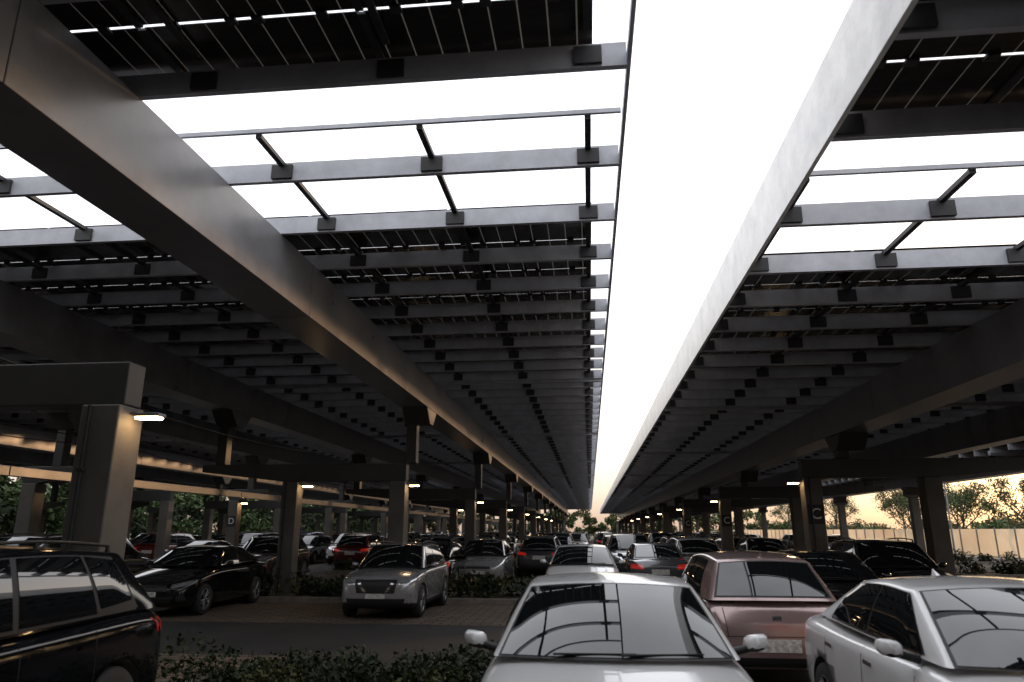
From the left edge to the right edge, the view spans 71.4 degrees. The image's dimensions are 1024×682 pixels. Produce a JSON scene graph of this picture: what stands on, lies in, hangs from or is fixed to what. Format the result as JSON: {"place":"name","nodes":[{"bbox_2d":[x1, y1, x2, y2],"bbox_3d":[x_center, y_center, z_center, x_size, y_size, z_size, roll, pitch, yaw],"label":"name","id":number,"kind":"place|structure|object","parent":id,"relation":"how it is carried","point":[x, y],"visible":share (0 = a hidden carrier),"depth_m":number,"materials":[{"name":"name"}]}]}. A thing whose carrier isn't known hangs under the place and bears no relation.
{"place":"outdoors","nodes":[
{"label":"outdoors","id":0,"kind":"place"},
{"bbox_2d":[0,0,1023,531],"label":"sky","id":1,"kind":"structure","parent":0,"point":[717,87],"materials":[{"name":"white"}]},
{"bbox_2d":[129,532,1023,559],"bbox_3d":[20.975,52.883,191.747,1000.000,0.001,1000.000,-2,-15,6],"label":"ground","id":2,"kind":"structure","parent":0,"point":[591,537],"depth_m":50.89,"materials":[{"name":"green concrete"}]},
{"bbox_2d":[16,477,308,533],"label":"tree line","id":3,"kind":"object","parent":2,"relation":"on","point":[214,527],"depth_m":102.48,"materials":[{"name":"green plant"}]},
{"bbox_2d":[2,476,355,533],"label":"tree line","id":4,"kind":"object","parent":2,"relation":"on","point":[50,528],"visible":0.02,"depth_m":66.38,"materials":[{"name":"green plant"}]},
{"bbox_2d":[0,476,380,540],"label":"tree line","id":5,"kind":"object","parent":2,"relation":"on","point":[139,522],"visible":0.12,"depth_m":79.09,"materials":[{"name":"green plant"}]},
{"bbox_2d":[379,509,791,535],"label":"tree line","id":6,"kind":"object","parent":2,"relation":"on","point":[610,520],"visible":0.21,"depth_m":151.48,"materials":[{"name":"green plant"}]},
{"bbox_2d":[148,539,1023,681],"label":"paver bays","id":7,"kind":"object","parent":2,"relation":"on","point":[433,614],"visible":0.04,"depth_m":15.52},
{"bbox_2d":[0,533,61,547],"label":"suv car","id":8,"kind":"object","parent":7,"relation":"on","point":[39,536],"visible":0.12,"depth_m":17.34,"materials":[{"name":"grey paint"}]},
{"bbox_2d":[0,540,160,681],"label":"suv car","id":9,"kind":"object","parent":7,"relation":"on","point":[73,615],"visible":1,"depth_m":5.32,"materials":[{"name":"paint"}]},
{"bbox_2d":[130,536,140,546],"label":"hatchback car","id":10,"kind":"object","parent":7,"relation":"on","point":[134,541],"visible":0.02,"depth_m":41.52,"materials":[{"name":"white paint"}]},
{"bbox_2d":[124,542,152,573],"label":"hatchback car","id":11,"kind":"object","parent":7,"relation":"on","point":[134,561],"visible":0.1,"depth_m":23.89,"materials":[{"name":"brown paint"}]},
{"bbox_2d":[146,539,232,567],"bbox_3d":[-11.740,8.189,26.682,2.108,1.478,4.558,-2,-15,6],"label":"sedan car","id":12,"kind":"object","parent":7,"relation":"on","point":[201,542],"visible":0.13,"depth_m":26.44,"materials":[{"name":"silver paint"}]},
{"bbox_2d":[192,535,201,539],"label":"sedan car","id":13,"kind":"object","parent":7,"relation":"on","point":[196,537],"visible":0.1,"depth_m":60.04,"materials":[{"name":"black paint"}]},
{"bbox_2d":[134,543,266,614],"bbox_3d":[-7.544,5.671,17.217,2.108,1.478,4.558,-1,-15,4],"label":"sedan car","id":14,"kind":"object","parent":7,"relation":"on","point":[198,579],"visible":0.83,"depth_m":16.36,"materials":[{"name":"black paint"}]},
{"bbox_2d":[198,534,224,539],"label":"hatchback car","id":15,"kind":"object","parent":7,"relation":"on","point":[213,536],"visible":0.06,"depth_m":53.46,"materials":[{"name":"blue paint"}]},
{"bbox_2d":[300,531,323,535],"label":"suv car","id":16,"kind":"object","parent":7,"relation":"on","point":[312,533],"visible":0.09,"depth_m":46.25,"materials":[{"name":"blue paint"}]},
{"bbox_2d":[301,534,332,563],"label":"crossover suv","id":17,"kind":"object","parent":7,"relation":"on","point":[317,545],"visible":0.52,"depth_m":40.30,"materials":[{"name":"black paint"}]},
{"bbox_2d":[332,533,338,543],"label":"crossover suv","id":18,"kind":"object","parent":7,"relation":"on","point":[335,536],"visible":0.02,"depth_m":58.02,"materials":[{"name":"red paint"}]},
{"bbox_2d":[326,532,370,563],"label":"suv car","id":19,"kind":"object","parent":7,"relation":"on","point":[329,553],"visible":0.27,"depth_m":38.94,"materials":[{"name":"white paint"}]},
{"bbox_2d":[341,541,447,616],"bbox_3d":[-2.622,5.502,16.718,2.003,1.547,4.037,-2,-15,6],"label":"crossover suv","id":20,"kind":"object","parent":7,"relation":"on","point":[413,576],"visible":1,"depth_m":15.39,"materials":[{"name":"silver paint"}]},
{"bbox_2d":[408,532,421,541],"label":"suv car","id":21,"kind":"object","parent":7,"relation":"on","point":[414,537],"visible":0.2,"depth_m":52.15,"materials":[{"name":"brown paint"}]},
{"bbox_2d":[420,534,434,538],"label":"hatchback car","id":22,"kind":"object","parent":7,"relation":"on","point":[426,535],"visible":0.11,"depth_m":57.52,"materials":[{"name":"blue paint"}]},
{"bbox_2d":[433,534,447,536],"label":"hatchback car","id":23,"kind":"object","parent":7,"relation":"on","point":[439,535],"visible":0.11,"depth_m":63.99,"materials":[{"name":"paint"}]},
{"bbox_2d":[420,537,463,548],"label":"hatchback car","id":24,"kind":"object","parent":7,"relation":"on","point":[448,539],"visible":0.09,"depth_m":27.93,"materials":[{"name":"grey paint"}]},
{"bbox_2d":[446,534,479,546],"bbox_3d":[-2.279,10.090,34.150,2.129,1.645,4.291,-2,-15,7],"label":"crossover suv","id":25,"kind":"object","parent":7,"relation":"on","point":[460,537],"visible":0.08,"depth_m":32.75,"materials":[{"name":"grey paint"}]},
{"bbox_2d":[476,534,497,538],"bbox_3d":[-1.664,11.604,39.785,2.091,1.616,4.215,-2,-15,6],"label":"crossover suv","id":26,"kind":"object","parent":7,"relation":"on","point":[486,536],"visible":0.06,"depth_m":39.55,"materials":[{"name":"brown paint"}]},
{"bbox_2d":[484,532,514,551],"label":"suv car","id":27,"kind":"object","parent":7,"relation":"on","point":[511,544],"visible":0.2,"depth_m":45.66,"materials":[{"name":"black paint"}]},
{"bbox_2d":[509,536,520,556],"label":"sedan car","id":28,"kind":"object","parent":7,"relation":"on","point":[517,542],"visible":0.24,"depth_m":50.99,"materials":[{"name":"white paint"}]},
{"bbox_2d":[513,531,531,534],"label":"suv car","id":29,"kind":"object","parent":7,"relation":"on","point":[517,533],"visible":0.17,"depth_m":63.17,"materials":[{"name":"brown paint"}]},
{"bbox_2d":[518,535,560,576],"bbox_3d":[1.262,8.926,29.745,2.108,1.629,4.250,-2,-15,6],"label":"crossover suv","id":30,"kind":"object","parent":7,"relation":"on","point":[533,550],"visible":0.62,"depth_m":27.84,"materials":[{"name":"grey paint"}]},
{"bbox_2d":[570,533,590,543],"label":"crossover suv","id":31,"kind":"object","parent":7,"relation":"on","point":[580,538],"visible":0.35,"depth_m":50.55,"materials":[{"name":"white paint"}]},
{"bbox_2d":[540,543,624,574],"bbox_3d":[1.794,5.883,18.015,2.108,1.478,4.558,-2,-15,6],"label":"sedan car","id":32,"kind":"object","parent":7,"relation":"on","point":[576,558],"visible":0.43,"depth_m":17.29,"materials":[{"name":"white paint"}]},
{"bbox_2d":[464,567,767,681],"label":"sedan car","id":33,"kind":"object","parent":7,"relation":"on","point":[606,626],"visible":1,"depth_m":4.74,"materials":[{"name":"white paint"}]},
{"bbox_2d":[607,533,648,572],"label":"suv car","id":34,"kind":"object","parent":7,"relation":"on","point":[619,543],"visible":0.28,"depth_m":26.94,"materials":[{"name":"grey paint"}]},
{"bbox_2d":[648,531,676,541],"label":"suv car","id":35,"kind":"object","parent":7,"relation":"on","point":[654,536],"visible":0.17,"depth_m":38.40,"materials":[{"name":"blue paint"}]},
{"bbox_2d":[695,534,720,539],"bbox_3d":[10.794,11.348,38.762,2.052,1.586,4.137,-2,-15,7],"label":"crossover suv","id":36,"kind":"object","parent":7,"relation":"on","point":[715,536],"visible":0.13,"depth_m":38.66,"materials":[{"name":"black paint"}]},
{"bbox_2d":[748,534,759,537],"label":"hatchback car","id":37,"kind":"object","parent":7,"relation":"on","point":[753,535],"visible":0.08,"depth_m":61.40,"materials":[{"name":"silver paint"}]},
{"bbox_2d":[734,537,787,551],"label":"hatchback car","id":38,"kind":"object","parent":7,"relation":"on","point":[761,544],"visible":0.29,"depth_m":26.43,"materials":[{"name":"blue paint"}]},
{"bbox_2d":[776,547,891,601],"bbox_3d":[5.486,4.464,12.682,2.108,1.478,4.558,-3,-15,10],"label":"sedan car","id":39,"kind":"object","parent":7,"relation":"on","point":[841,573],"visible":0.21,"depth_m":12.01,"materials":[{"name":"black paint"}]},
{"bbox_2d":[827,535,840,548],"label":"sedan car","id":40,"kind":"object","parent":7,"relation":"on","point":[831,539],"visible":0.17,"depth_m":48.88,"materials":[{"name":"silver paint"}]},
{"bbox_2d":[829,537,950,577],"bbox_3d":[8.037,5.092,15.352,2.060,1.637,4.400,-3,-15,10],"label":"suv car","id":41,"kind":"object","parent":7,"relation":"on","point":[894,558],"visible":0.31,"depth_m":14.68,"materials":[{"name":"black paint"}]},
{"bbox_2d":[804,569,1023,681],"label":"sedan car","id":42,"kind":"object","parent":7,"relation":"on","point":[935,626],"visible":1,"depth_m":4.87,"materials":[{"name":"white paint"}]},
{"bbox_2d":[160,540,1016,681],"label":"asphalt lot","id":43,"kind":"structure","parent":2,"relation":"on","point":[386,641],"depth_m":12.36,"materials":[{"name":"black asphalt"}]},
{"bbox_2d":[133,532,194,559],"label":"suv car","id":44,"kind":"object","parent":43,"relation":"on","point":[145,543],"visible":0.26,"depth_m":34.23,"materials":[{"name":"red paint"}]},
{"bbox_2d":[0,411,497,558],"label":"solar canopy","id":45,"kind":"object","parent":43,"relation":"on","point":[19,452],"visible":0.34,"depth_m":44.67,"materials":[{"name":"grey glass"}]},
{"bbox_2d":[238,531,278,546],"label":"suv car","id":46,"kind":"object","parent":43,"relation":"on","point":[244,538],"visible":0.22,"depth_m":33.55,"materials":[{"name":"grey paint"}]},
{"bbox_2d":[242,535,309,582],"bbox_3d":[-9.123,8.121,26.720,2.108,1.629,4.250,-2,-15,6],"label":"crossover suv","id":47,"kind":"object","parent":43,"relation":"on","point":[262,548],"visible":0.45,"depth_m":26.07,"materials":[{"name":"brown paint"}]},
{"bbox_2d":[0,0,636,595],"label":"solar canopy","id":48,"kind":"object","parent":43,"relation":"on","point":[462,370],"visible":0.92,"depth_m":11.44,"materials":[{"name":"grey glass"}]},
{"bbox_2d":[66,405,92,548],"bbox_3d":[-4.531,2.111,7.273,0.080,2.940,0.052,-2,-15,6],"label":"conduit pipe","id":49,"kind":"object","parent":48,"relation":"attached to","point":[80,469],"visible":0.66,"depth_m":7.45,"materials":[{"name":"grey metal"}]},
{"bbox_2d":[130,412,165,419],"bbox_3d":[-4.008,0.818,7.816,0.360,0.082,0.160,-2,-15,6],"label":"wall lamp","id":50,"kind":"object","parent":48,"relation":"attached to","point":[150,416],"visible":1,"depth_m":7.75,"materials":[{"name":"paint"}]},
{"bbox_2d":[226,516,235,526],"bbox_3d":[-12.690,8.145,32.166,0.400,0.480,0.021,-2,-15,6],"label":"column sign","id":51,"kind":"object","parent":48,"relation":"attached to","point":[231,521],"visible":1,"depth_m":32.16,"materials":[{"name":"black paint"}]},
{"bbox_2d":[0,357,477,500],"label":"cable run","id":52,"kind":"object","parent":48,"relation":"attached to","point":[6,360],"visible":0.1,"depth_m":17.19,"materials":[{"name":"grey metal"}]},
{"bbox_2d":[0,465,518,523],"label":"tie beam","id":53,"kind":"structure","parent":48,"relation":"attached to","point":[21,472],"depth_m":25.74,"materials":[{"name":"metal"}]},
{"bbox_2d":[276,482,286,593],"bbox_3d":[-6.274,5.339,19.403,0.080,2.940,0.052,-2,-15,6],"label":"conduit pipe","id":54,"kind":"object","parent":48,"relation":"attached to","point":[281,537],"visible":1,"depth_m":19.41,"materials":[{"name":"grey metal"}]},
{"bbox_2d":[300,484,313,486],"bbox_3d":[-5.751,4.046,19.946,0.360,0.082,0.160,-2,-15,6],"label":"wall lamp","id":55,"kind":"object","parent":48,"relation":"attached to","point":[307,485],"visible":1,"depth_m":19.87,"materials":[{"name":"paint"}]},
{"bbox_2d":[333,533,383,566],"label":"suv car","id":56,"kind":"object","parent":43,"relation":"on","point":[356,547],"visible":0.57,"depth_m":32.90,"materials":[{"name":"red paint"}]},
{"bbox_2d":[421,541,472,591],"bbox_3d":[-2.398,7.183,22.901,2.108,1.478,4.558,-2,-15,6],"label":"sedan car","id":57,"kind":"object","parent":43,"relation":"on","point":[453,553],"visible":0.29,"depth_m":21.90,"materials":[{"name":"black paint"}]},
{"bbox_2d":[463,538,513,586],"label":"hatchback car","id":58,"kind":"object","parent":43,"relation":"on","point":[493,557],"visible":0.67,"depth_m":23.71,"materials":[{"name":"silver paint"}]},
{"bbox_2d":[543,532,578,544],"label":"suv car","id":59,"kind":"object","parent":43,"relation":"on","point":[565,538],"visible":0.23,"depth_m":34.01,"materials":[{"name":"black paint"}]},
{"bbox_2d":[598,535,610,544],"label":"hatchback car","id":60,"kind":"object","parent":43,"relation":"on","point":[605,538],"visible":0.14,"depth_m":44.00,"materials":[{"name":"black paint"}]},
{"bbox_2d":[595,532,617,544],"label":"suv car","id":61,"kind":"object","parent":43,"relation":"on","point":[601,535],"visible":0.24,"depth_m":55.27,"materials":[{"name":"black paint"}]},
{"bbox_2d":[220,549,1023,604],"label":"kerb","id":62,"kind":"structure","parent":43,"relation":"on","point":[471,601],"depth_m":18.36,"materials":[{"name":"concrete"}]},
{"bbox_2d":[617,542,687,577],"bbox_3d":[4.301,6.846,21.636,2.108,1.478,4.558,-2,-15,6],"label":"sedan car","id":63,"kind":"object","parent":43,"relation":"on","point":[659,558],"visible":0.62,"depth_m":19.97,"materials":[{"name":"grey paint"}]},
{"bbox_2d":[660,535,688,542],"bbox_3d":[7.691,9.921,33.364,2.028,1.567,4.088,-1,-15,5],"label":"crossover suv","id":64,"kind":"object","parent":43,"relation":"on","point":[665,539],"visible":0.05,"depth_m":32.60,"materials":[{"name":"red paint"}]},
{"bbox_2d":[667,535,720,561],"bbox_3d":[6.108,7.502,24.392,2.108,1.629,4.250,-2,-15,6],"label":"crossover suv","id":65,"kind":"object","parent":43,"relation":"on","point":[689,546],"visible":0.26,"depth_m":22.77,"materials":[{"name":"black paint"}]},
{"bbox_2d":[715,536,747,550],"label":"hatchback car","id":66,"kind":"object","parent":43,"relation":"on","point":[735,538],"visible":0.09,"depth_m":31.81,"materials":[{"name":"black paint"}]},
{"bbox_2d":[681,551,836,670],"bbox_3d":[3.231,3.718,9.993,2.048,1.537,3.957,-2,-15,6],"label":"hatchback car","id":67,"kind":"object","parent":43,"relation":"on","point":[778,599],"visible":0.57,"depth_m":8.29,"materials":[{"name":"pink paint"}]},
{"bbox_2d":[779,534,793,548],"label":"hatchback car","id":68,"kind":"object","parent":43,"relation":"on","point":[787,540],"visible":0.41,"depth_m":66.16,"materials":[{"name":"grey paint"}]},
{"bbox_2d":[600,0,1023,574],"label":"solar canopy","id":69,"kind":"object","parent":43,"relation":"on","point":[859,365],"visible":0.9,"depth_m":12.07,"materials":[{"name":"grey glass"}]},
{"bbox_2d":[684,519,691,527],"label":"column sign","id":70,"kind":"object","parent":69,"relation":"attached to","point":[688,523],"visible":1,"depth_m":41.77,"materials":[{"name":"black paint"}]},
{"bbox_2d":[722,515,731,525],"bbox_3d":[9.039,7.556,29.951,0.400,0.480,0.021,-2,-15,6],"label":"column sign","id":71,"kind":"object","parent":69,"relation":"attached to","point":[726,520],"visible":1,"depth_m":29.95,"materials":[{"name":"black paint"}]},
{"bbox_2d":[786,480,801,483],"bbox_3d":[7.376,3.690,18.608,0.360,0.082,0.160,-2,-15,6],"label":"wall lamp","id":72,"kind":"object","parent":69,"relation":"attached to","point":[793,482],"visible":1,"depth_m":18.54,"materials":[{"name":"paint"}]},
{"bbox_2d":[808,478,816,549],"bbox_3d":[7.649,4.961,17.984,0.080,2.940,0.052,-2,-15,6],"label":"conduit pipe","id":73,"kind":"object","parent":69,"relation":"attached to","point":[814,537],"visible":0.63,"depth_m":18.11,"materials":[{"name":"grey metal"}]},
{"bbox_2d":[807,504,824,523],"bbox_3d":[7.749,4.410,18.130,0.400,0.480,0.021,-2,-15,6],"label":"column sign","id":74,"kind":"object","parent":69,"relation":"attached to","point":[818,514],"visible":1,"depth_m":18.13,"materials":[{"name":"black paint"}]},
{"bbox_2d":[944,484,955,553],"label":"conduit pipe","id":75,"kind":"object","parent":69,"relation":"attached to","point":[953,543],"visible":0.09,"depth_m":53.18,"materials":[{"name":"metal"}]},
{"bbox_2d":[677,441,1023,552],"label":"solar canopy","id":76,"kind":"object","parent":43,"relation":"on","point":[908,487],"visible":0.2,"depth_m":40.82,"materials":[{"name":"grey metal"}]},
{"bbox_2d":[767,504,791,527],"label":"street tree","id":77,"kind":"object","parent":2,"relation":"on","point":[779,510],"visible":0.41,"depth_m":105.14,"materials":[{"name":"green plant"}]},
{"bbox_2d":[823,496,860,529],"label":"street tree","id":78,"kind":"object","parent":2,"relation":"on","point":[833,507],"visible":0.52,"depth_m":87.19,"materials":[{"name":"green plant"}]},
{"bbox_2d":[733,527,1023,557],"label":"corrugated fence","id":79,"kind":"object","parent":2,"relation":"on","point":[992,542],"visible":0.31,"depth_m":51.91,"materials":[{"name":"beige metal"}]},
{"bbox_2d":[870,490,921,528],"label":"street tree","id":80,"kind":"object","parent":2,"relation":"on","point":[883,501],"visible":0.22,"depth_m":77.52,"materials":[{"name":"green plant"}]},
{"bbox_2d":[880,490,922,528],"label":"street tree","id":81,"kind":"object","parent":2,"relation":"on","point":[897,499],"visible":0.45,"depth_m":67.04,"materials":[{"name":"green plant"}]},
{"bbox_2d":[826,508,1023,529],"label":"tree line","id":82,"kind":"object","parent":2,"relation":"on","point":[997,523],"visible":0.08,"depth_m":79.22,"materials":[{"name":"green plant"}]},
{"bbox_2d":[946,482,981,528],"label":"street tree","id":83,"kind":"object","parent":2,"relation":"on","point":[957,519],"visible":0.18,"depth_m":68.48,"materials":[{"name":"green plant"}]},
{"bbox_2d":[943,481,993,528],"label":"street tree","id":84,"kind":"object","parent":2,"relation":"on","point":[970,497],"visible":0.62,"depth_m":58.33,"materials":[{"name":"green plant"}]},
{"bbox_2d":[959,555,1023,560],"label":"footpath","id":85,"kind":"structure","parent":2,"relation":"on","point":[990,558],"depth_m":46.89,"materials":[{"name":"concrete"}]},
{"bbox_2d":[979,476,1023,528],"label":"street tree","id":86,"kind":"object","parent":2,"relation":"on","point":[999,495],"visible":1,"depth_m":51.96,"materials":[{"name":"green plant"}]},
{"bbox_2d":[261,559,1015,598],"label":"planting soil","id":87,"kind":"structure","parent":0,"point":[463,596],"depth_m":18.85,"materials":[{"name":"brown soil"}]},
{"bbox_2d":[156,629,498,681],"bbox_3d":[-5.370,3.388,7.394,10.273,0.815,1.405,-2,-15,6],"label":"shrub hedge","id":88,"kind":"object","parent":87,"relation":"on","point":[360,670],"visible":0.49,"depth_m":7.09,"materials":[{"name":"green plant"}]},
{"bbox_2d":[260,569,537,597],"bbox_3d":[-4.077,6.550,19.303,10.353,0.828,1.425,-1,-15,4],"label":"shrub hedge","id":89,"kind":"object","parent":87,"relation":"on","point":[313,583],"visible":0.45,"depth_m":18.92,"materials":[{"name":"green plant"}]},
{"bbox_2d":[333,557,531,571],"bbox_3d":[-2.932,9.687,30.980,9.807,0.770,1.430,-2,-15,6],"label":"shrub hedge","id":90,"kind":"object","parent":87,"relation":"on","point":[339,566],"visible":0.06,"depth_m":31.11,"materials":[{"name":"green plant"}]},
{"bbox_2d":[952,547,1020,561],"bbox_3d":[23.766,12.083,40.165,9.254,0.861,1.534,-2,-15,6],"label":"shrub hedge","id":91,"kind":"object","parent":87,"relation":"on","point":[983,558],"visible":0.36,"depth_m":39.81,"materials":[{"name":"green plant"}]},
{"bbox_2d":[955,556,1023,573],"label":"shrub hedge","id":92,"kind":"object","parent":87,"relation":"on","point":[1013,567],"visible":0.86,"depth_m":28.60,"materials":[{"name":"green plant"}]}
]}

